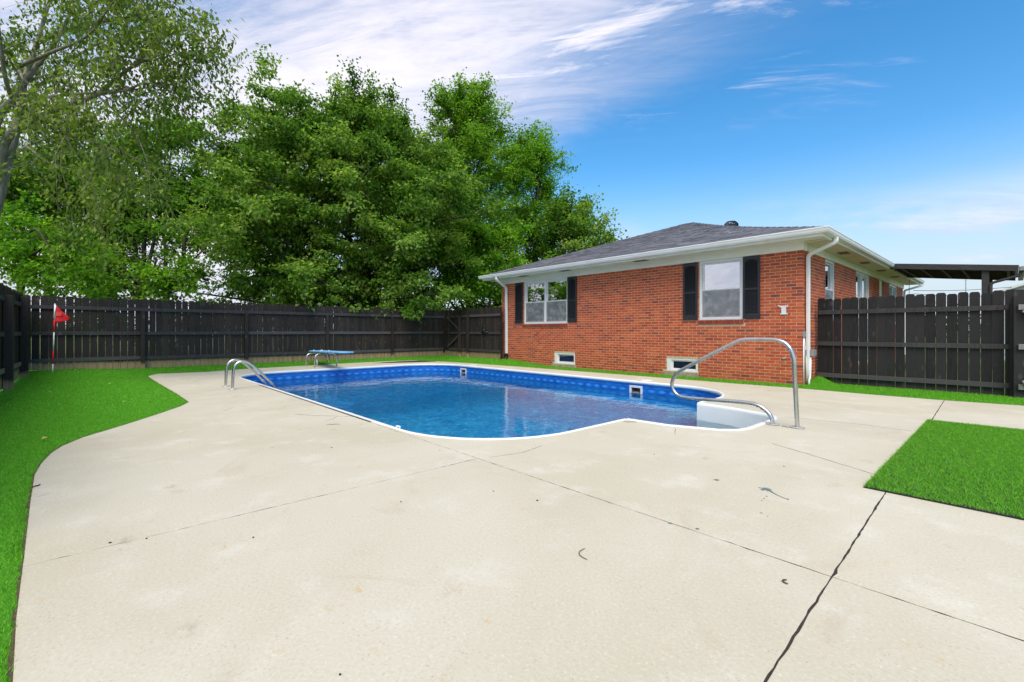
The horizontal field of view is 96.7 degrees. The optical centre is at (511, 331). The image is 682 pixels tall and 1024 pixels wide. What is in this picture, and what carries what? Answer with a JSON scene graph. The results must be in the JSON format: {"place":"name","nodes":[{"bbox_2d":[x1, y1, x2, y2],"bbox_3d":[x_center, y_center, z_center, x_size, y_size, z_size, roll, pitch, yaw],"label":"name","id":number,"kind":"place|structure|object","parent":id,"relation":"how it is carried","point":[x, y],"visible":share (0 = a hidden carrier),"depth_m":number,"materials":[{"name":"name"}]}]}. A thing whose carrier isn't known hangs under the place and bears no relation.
{"place":"outdoors","nodes":[
{"label":"outdoors","id":0,"kind":"place"},
{"bbox_2d":[40,301,980,337],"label":"tree line","id":1,"kind":"object","parent":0,"point":[487,301],"visible":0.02,"depth_m":81.91,"materials":[{"name":"green plant"}]},
{"bbox_2d":[0,355,1023,681],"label":"lawn ground","id":2,"kind":"structure","parent":0,"point":[6,635],"depth_m":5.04,"materials":[{"name":"green plant"}]},
{"bbox_2d":[0,283,28,390],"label":"wooden fence","id":3,"kind":"object","parent":2,"relation":"on","point":[14,334],"visible":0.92,"depth_m":8.42,"materials":[{"name":"brown wood"}]},
{"bbox_2d":[52,303,69,371],"bbox_3d":[-10.770,0.177,10.866,0.047,1.726,0.307,0,0,41],"label":"flagstick","id":4,"kind":"object","parent":2,"relation":"on","point":[60,316],"visible":0.98,"depth_m":10.81,"materials":[{"name":"red fabric"}]},
{"bbox_2d":[23,295,444,369],"bbox_3d":[-7.105,0.088,14.642,11.825,1.944,0.126,0,0,-42],"label":"wooden fence","id":5,"kind":"object","parent":2,"relation":"on","point":[289,333],"visible":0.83,"depth_m":13.19,"materials":[{"name":"brown wood"}]},
{"bbox_2d":[444,307,502,358],"bbox_3d":[-1.594,0.069,17.226,0.157,1.921,3.596,0,0,-42],"label":"gate fence","id":6,"kind":"object","parent":2,"relation":"on","point":[465,336],"visible":0.95,"depth_m":17.09,"materials":[{"name":"brown wood"}]},
{"bbox_2d":[481,324,487,333],"bbox_3d":[-0.999,-0.086,16.550,0.068,0.372,0.355,0,0,-42],"label":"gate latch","id":7,"kind":"object","parent":6,"relation":"hanging from","point":[483,331],"visible":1,"depth_m":16.54,"materials":[{"name":"black plastic"}]},
{"bbox_2d":[817,289,1014,395],"bbox_3d":[7.611,0.233,8.803,0.146,1.914,2.936,0,0,-42],"label":"wooden fence","id":8,"kind":"object","parent":2,"relation":"on","point":[922,366],"visible":0.79,"depth_m":8.68,"materials":[{"name":"brown wood"}]},
{"bbox_2d":[1013,289,1023,397],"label":"fence gate","id":9,"kind":"structure","parent":2,"relation":"on","point":[1018,343],"depth_m":7.61,"materials":[{"name":"brown wood"}]},
{"bbox_2d":[0,0,1023,331],"label":"sky","id":10,"kind":"structure","parent":0,"point":[896,127],"materials":[{"name":"blue"}]},
{"bbox_2d":[7,360,1023,681],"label":"pool deck","id":11,"kind":"structure","parent":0,"point":[289,538],"depth_m":2.28,"materials":[{"name":"concrete"}]},
{"bbox_2d":[222,359,275,389],"bbox_3d":[-5.286,1.283,9.175,0.858,1.454,0.766,0,0,-42],"label":"pool ladder","id":12,"kind":"object","parent":11,"relation":"attached to","point":[245,363],"visible":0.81,"depth_m":9.12,"materials":[{"name":"silver metal"}]},
{"bbox_2d":[305,350,353,366],"bbox_3d":[-5.453,0.825,13.646,0.818,0.510,2.430,0,0,-42],"label":"diving board","id":13,"kind":"object","parent":11,"relation":"on","point":[322,352],"visible":0.96,"depth_m":14.02,"materials":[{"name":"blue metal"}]},
{"bbox_2d":[239,364,776,439],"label":"swimming pool","id":14,"kind":"structure","parent":11,"relation":"in","point":[743,419],"depth_m":10.47,"materials":[{"name":"blue plastic"}]},
{"bbox_2d":[260,371,738,437],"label":"water","id":15,"kind":"structure","parent":14,"relation":"in","point":[452,404],"depth_m":8.60,"materials":[{"name":"blue liquid"}]},
{"bbox_2d":[668,479,788,529],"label":"leaves","id":16,"kind":"object","parent":11,"relation":"on","point":[766,489],"visible":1,"depth_m":3.16,"materials":[{"name":"brown plant"}]},
{"bbox_2d":[670,337,804,428],"bbox_3d":[2.780,0.592,5.787,0.124,1.042,1.648,0,0,-42],"label":"stair handrail","id":17,"kind":"object","parent":11,"relation":"on","point":[795,384],"visible":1,"depth_m":5.55,"materials":[{"name":"silver metal"}]},
{"bbox_2d":[863,419,1023,519],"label":"turf mat","id":18,"kind":"object","parent":11,"relation":"on","point":[978,467],"visible":1,"depth_m":3.62,"materials":[{"name":"artificial grass"},{"name":"green plastic"}]},
{"bbox_2d":[65,332,1004,392],"bbox_3d":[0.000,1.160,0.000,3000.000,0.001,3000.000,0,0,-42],"label":"ground","id":19,"kind":"structure","parent":0,"point":[425,334],"depth_m":20.30,"materials":[{"name":"plant"}]},
{"bbox_2d":[0,186,131,321],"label":"maple sapling","id":20,"kind":"object","parent":19,"relation":"on","point":[22,251],"visible":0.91,"depth_m":13.32,"materials":[{"name":"green plant"}]},
{"bbox_2d":[0,104,178,304],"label":"shade tree","id":21,"kind":"object","parent":19,"relation":"on","point":[19,181],"visible":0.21,"depth_m":18.87,"materials":[{"name":"green plant"}]},
{"bbox_2d":[0,0,266,282],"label":"weeping birch","id":22,"kind":"object","parent":19,"relation":"on","point":[20,95],"visible":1,"depth_m":9.09,"materials":[{"name":"green plant"}]},
{"bbox_2d":[14,107,263,355],"bbox_3d":[-16.251,-3.673,19.648,10.134,12.515,6.156,0,0,2],"label":"multi stem tree","id":23,"kind":"object","parent":19,"relation":"on","point":[148,266],"visible":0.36,"depth_m":19.34,"materials":[{"name":"green plant"}]},
{"bbox_2d":[85,43,532,349],"bbox_3d":[-7.977,-5.167,23.342,17.576,14.852,18.651,0,0,-1],"label":"maple tree","id":24,"kind":"object","parent":19,"relation":"on","point":[340,149],"visible":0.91,"depth_m":18.49,"materials":[{"name":"green plant"}]},
{"bbox_2d":[364,67,573,309],"bbox_3d":[-2.674,-6.913,26.660,11.911,16.175,12.370,0,0,-42],"label":"maple tree","id":25,"kind":"object","parent":19,"relation":"on","point":[464,111],"visible":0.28,"depth_m":25.08,"materials":[{"name":"green plant"}]},
{"bbox_2d":[423,201,558,327],"bbox_3d":[-0.481,-2.580,22.762,7.671,7.555,7.420,0,0,22],"label":"young tree","id":26,"kind":"object","parent":19,"relation":"on","point":[506,233],"visible":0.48,"depth_m":21.65,"materials":[{"name":"green plant"}]},
{"bbox_2d":[479,117,602,303],"bbox_3d":[1.835,-6.633,29.902,10.589,15.594,9.351,0,0,18],"label":"ash tree","id":27,"kind":"object","parent":19,"relation":"on","point":[547,158],"visible":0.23,"depth_m":29.21,"materials":[{"name":"green plant"}]},
{"bbox_2d":[486,183,627,307],"bbox_3d":[3.290,-3.698,26.437,9.926,9.746,8.248,0,0,-42],"label":"ash tree","id":28,"kind":"object","parent":19,"relation":"on","point":[574,225],"visible":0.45,"depth_m":25.55,"materials":[{"name":"green plant"}]},
{"bbox_2d":[478,221,924,384],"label":"brick house","id":29,"kind":"structure","parent":19,"relation":"on","point":[673,300],"depth_m":11.54,"materials":[{"name":"red brick"}]},
{"bbox_2d":[523,277,567,326],"bbox_3d":[1.395,-0.892,15.074,0.946,1.876,2.542,0,0,-42],"label":"window","id":30,"kind":"structure","parent":29,"relation":"in","point":[545,300],"depth_m":14.77,"materials":[{"name":"white plastic"}]},
{"bbox_2d":[552,352,575,367],"bbox_3d":[1.640,0.878,14.209,0.165,0.525,0.940,0,0,-42],"label":"basement window","id":31,"kind":"structure","parent":29,"relation":"in","point":[564,359],"depth_m":14.21,"materials":[{"name":"white paint"}]},
{"bbox_2d":[662,358,698,376],"bbox_3d":[4.224,0.880,11.368,0.165,0.520,0.940,0,0,-42],"label":"basement window","id":32,"kind":"structure","parent":29,"relation":"in","point":[673,364],"depth_m":11.40,"materials":[{"name":"white paint"}]},
{"bbox_2d":[698,257,743,323],"bbox_3d":[5.182,-0.903,10.908,0.945,1.853,1.602,0,0,-42],"label":"window","id":33,"kind":"structure","parent":29,"relation":"in","point":[721,281],"depth_m":10.63,"materials":[{"name":"white glass"}]},
{"bbox_2d":[825,259,833,299],"bbox_3d":[7.515,-0.981,10.851,0.792,1.394,0.088,0,0,-42],"label":"window","id":34,"kind":"structure","parent":29,"relation":"in","point":[829,266],"depth_m":10.97,"materials":[{"name":"white glass"}]},
{"bbox_2d":[856,271,868,357],"bbox_3d":[10.131,-0.386,13.229,1.702,2.584,0.088,0,0,-42],"label":"window","id":35,"kind":"structure","parent":29,"relation":"in","point":[862,280],"depth_m":13.40,"materials":[{"name":"white plastic"}]},
{"bbox_2d":[889,285,895,297],"bbox_3d":[13.816,-0.981,16.579,1.482,1.394,0.088,0,0,-42],"label":"window","id":36,"kind":"structure","parent":29,"relation":"in","point":[892,291],"depth_m":16.55,"materials":[{"name":"grey glass"}]},
{"bbox_2d":[890,264,1023,368],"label":"patio cover","id":37,"kind":"object","parent":19,"relation":"on","point":[986,275],"visible":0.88,"depth_m":12.86,"materials":[{"name":"metal"}]},
{"bbox_2d":[1002,283,1023,359],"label":"garage","id":38,"kind":"structure","parent":19,"relation":"on","point":[1019,286],"depth_m":18.13,"materials":[{"name":"white"}]},
{"bbox_3d":[33.169,-2.790,18.668,0.280,8.000,0.280,0,0,-42],"label":"utility pole","id":39,"kind":"object","parent":19,"relation":"on","visible":0},
{"bbox_2d":[913,287,1007,290],"bbox_3d":[24.436,-3.547,18.241,17.340,3.903,0.019,0,0,-2],"label":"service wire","id":40,"kind":"object","parent":39,"relation":"attached to","point":[949,290],"visible":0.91,"depth_m":17.93,"materials":[{"name":"white"}]}
]}

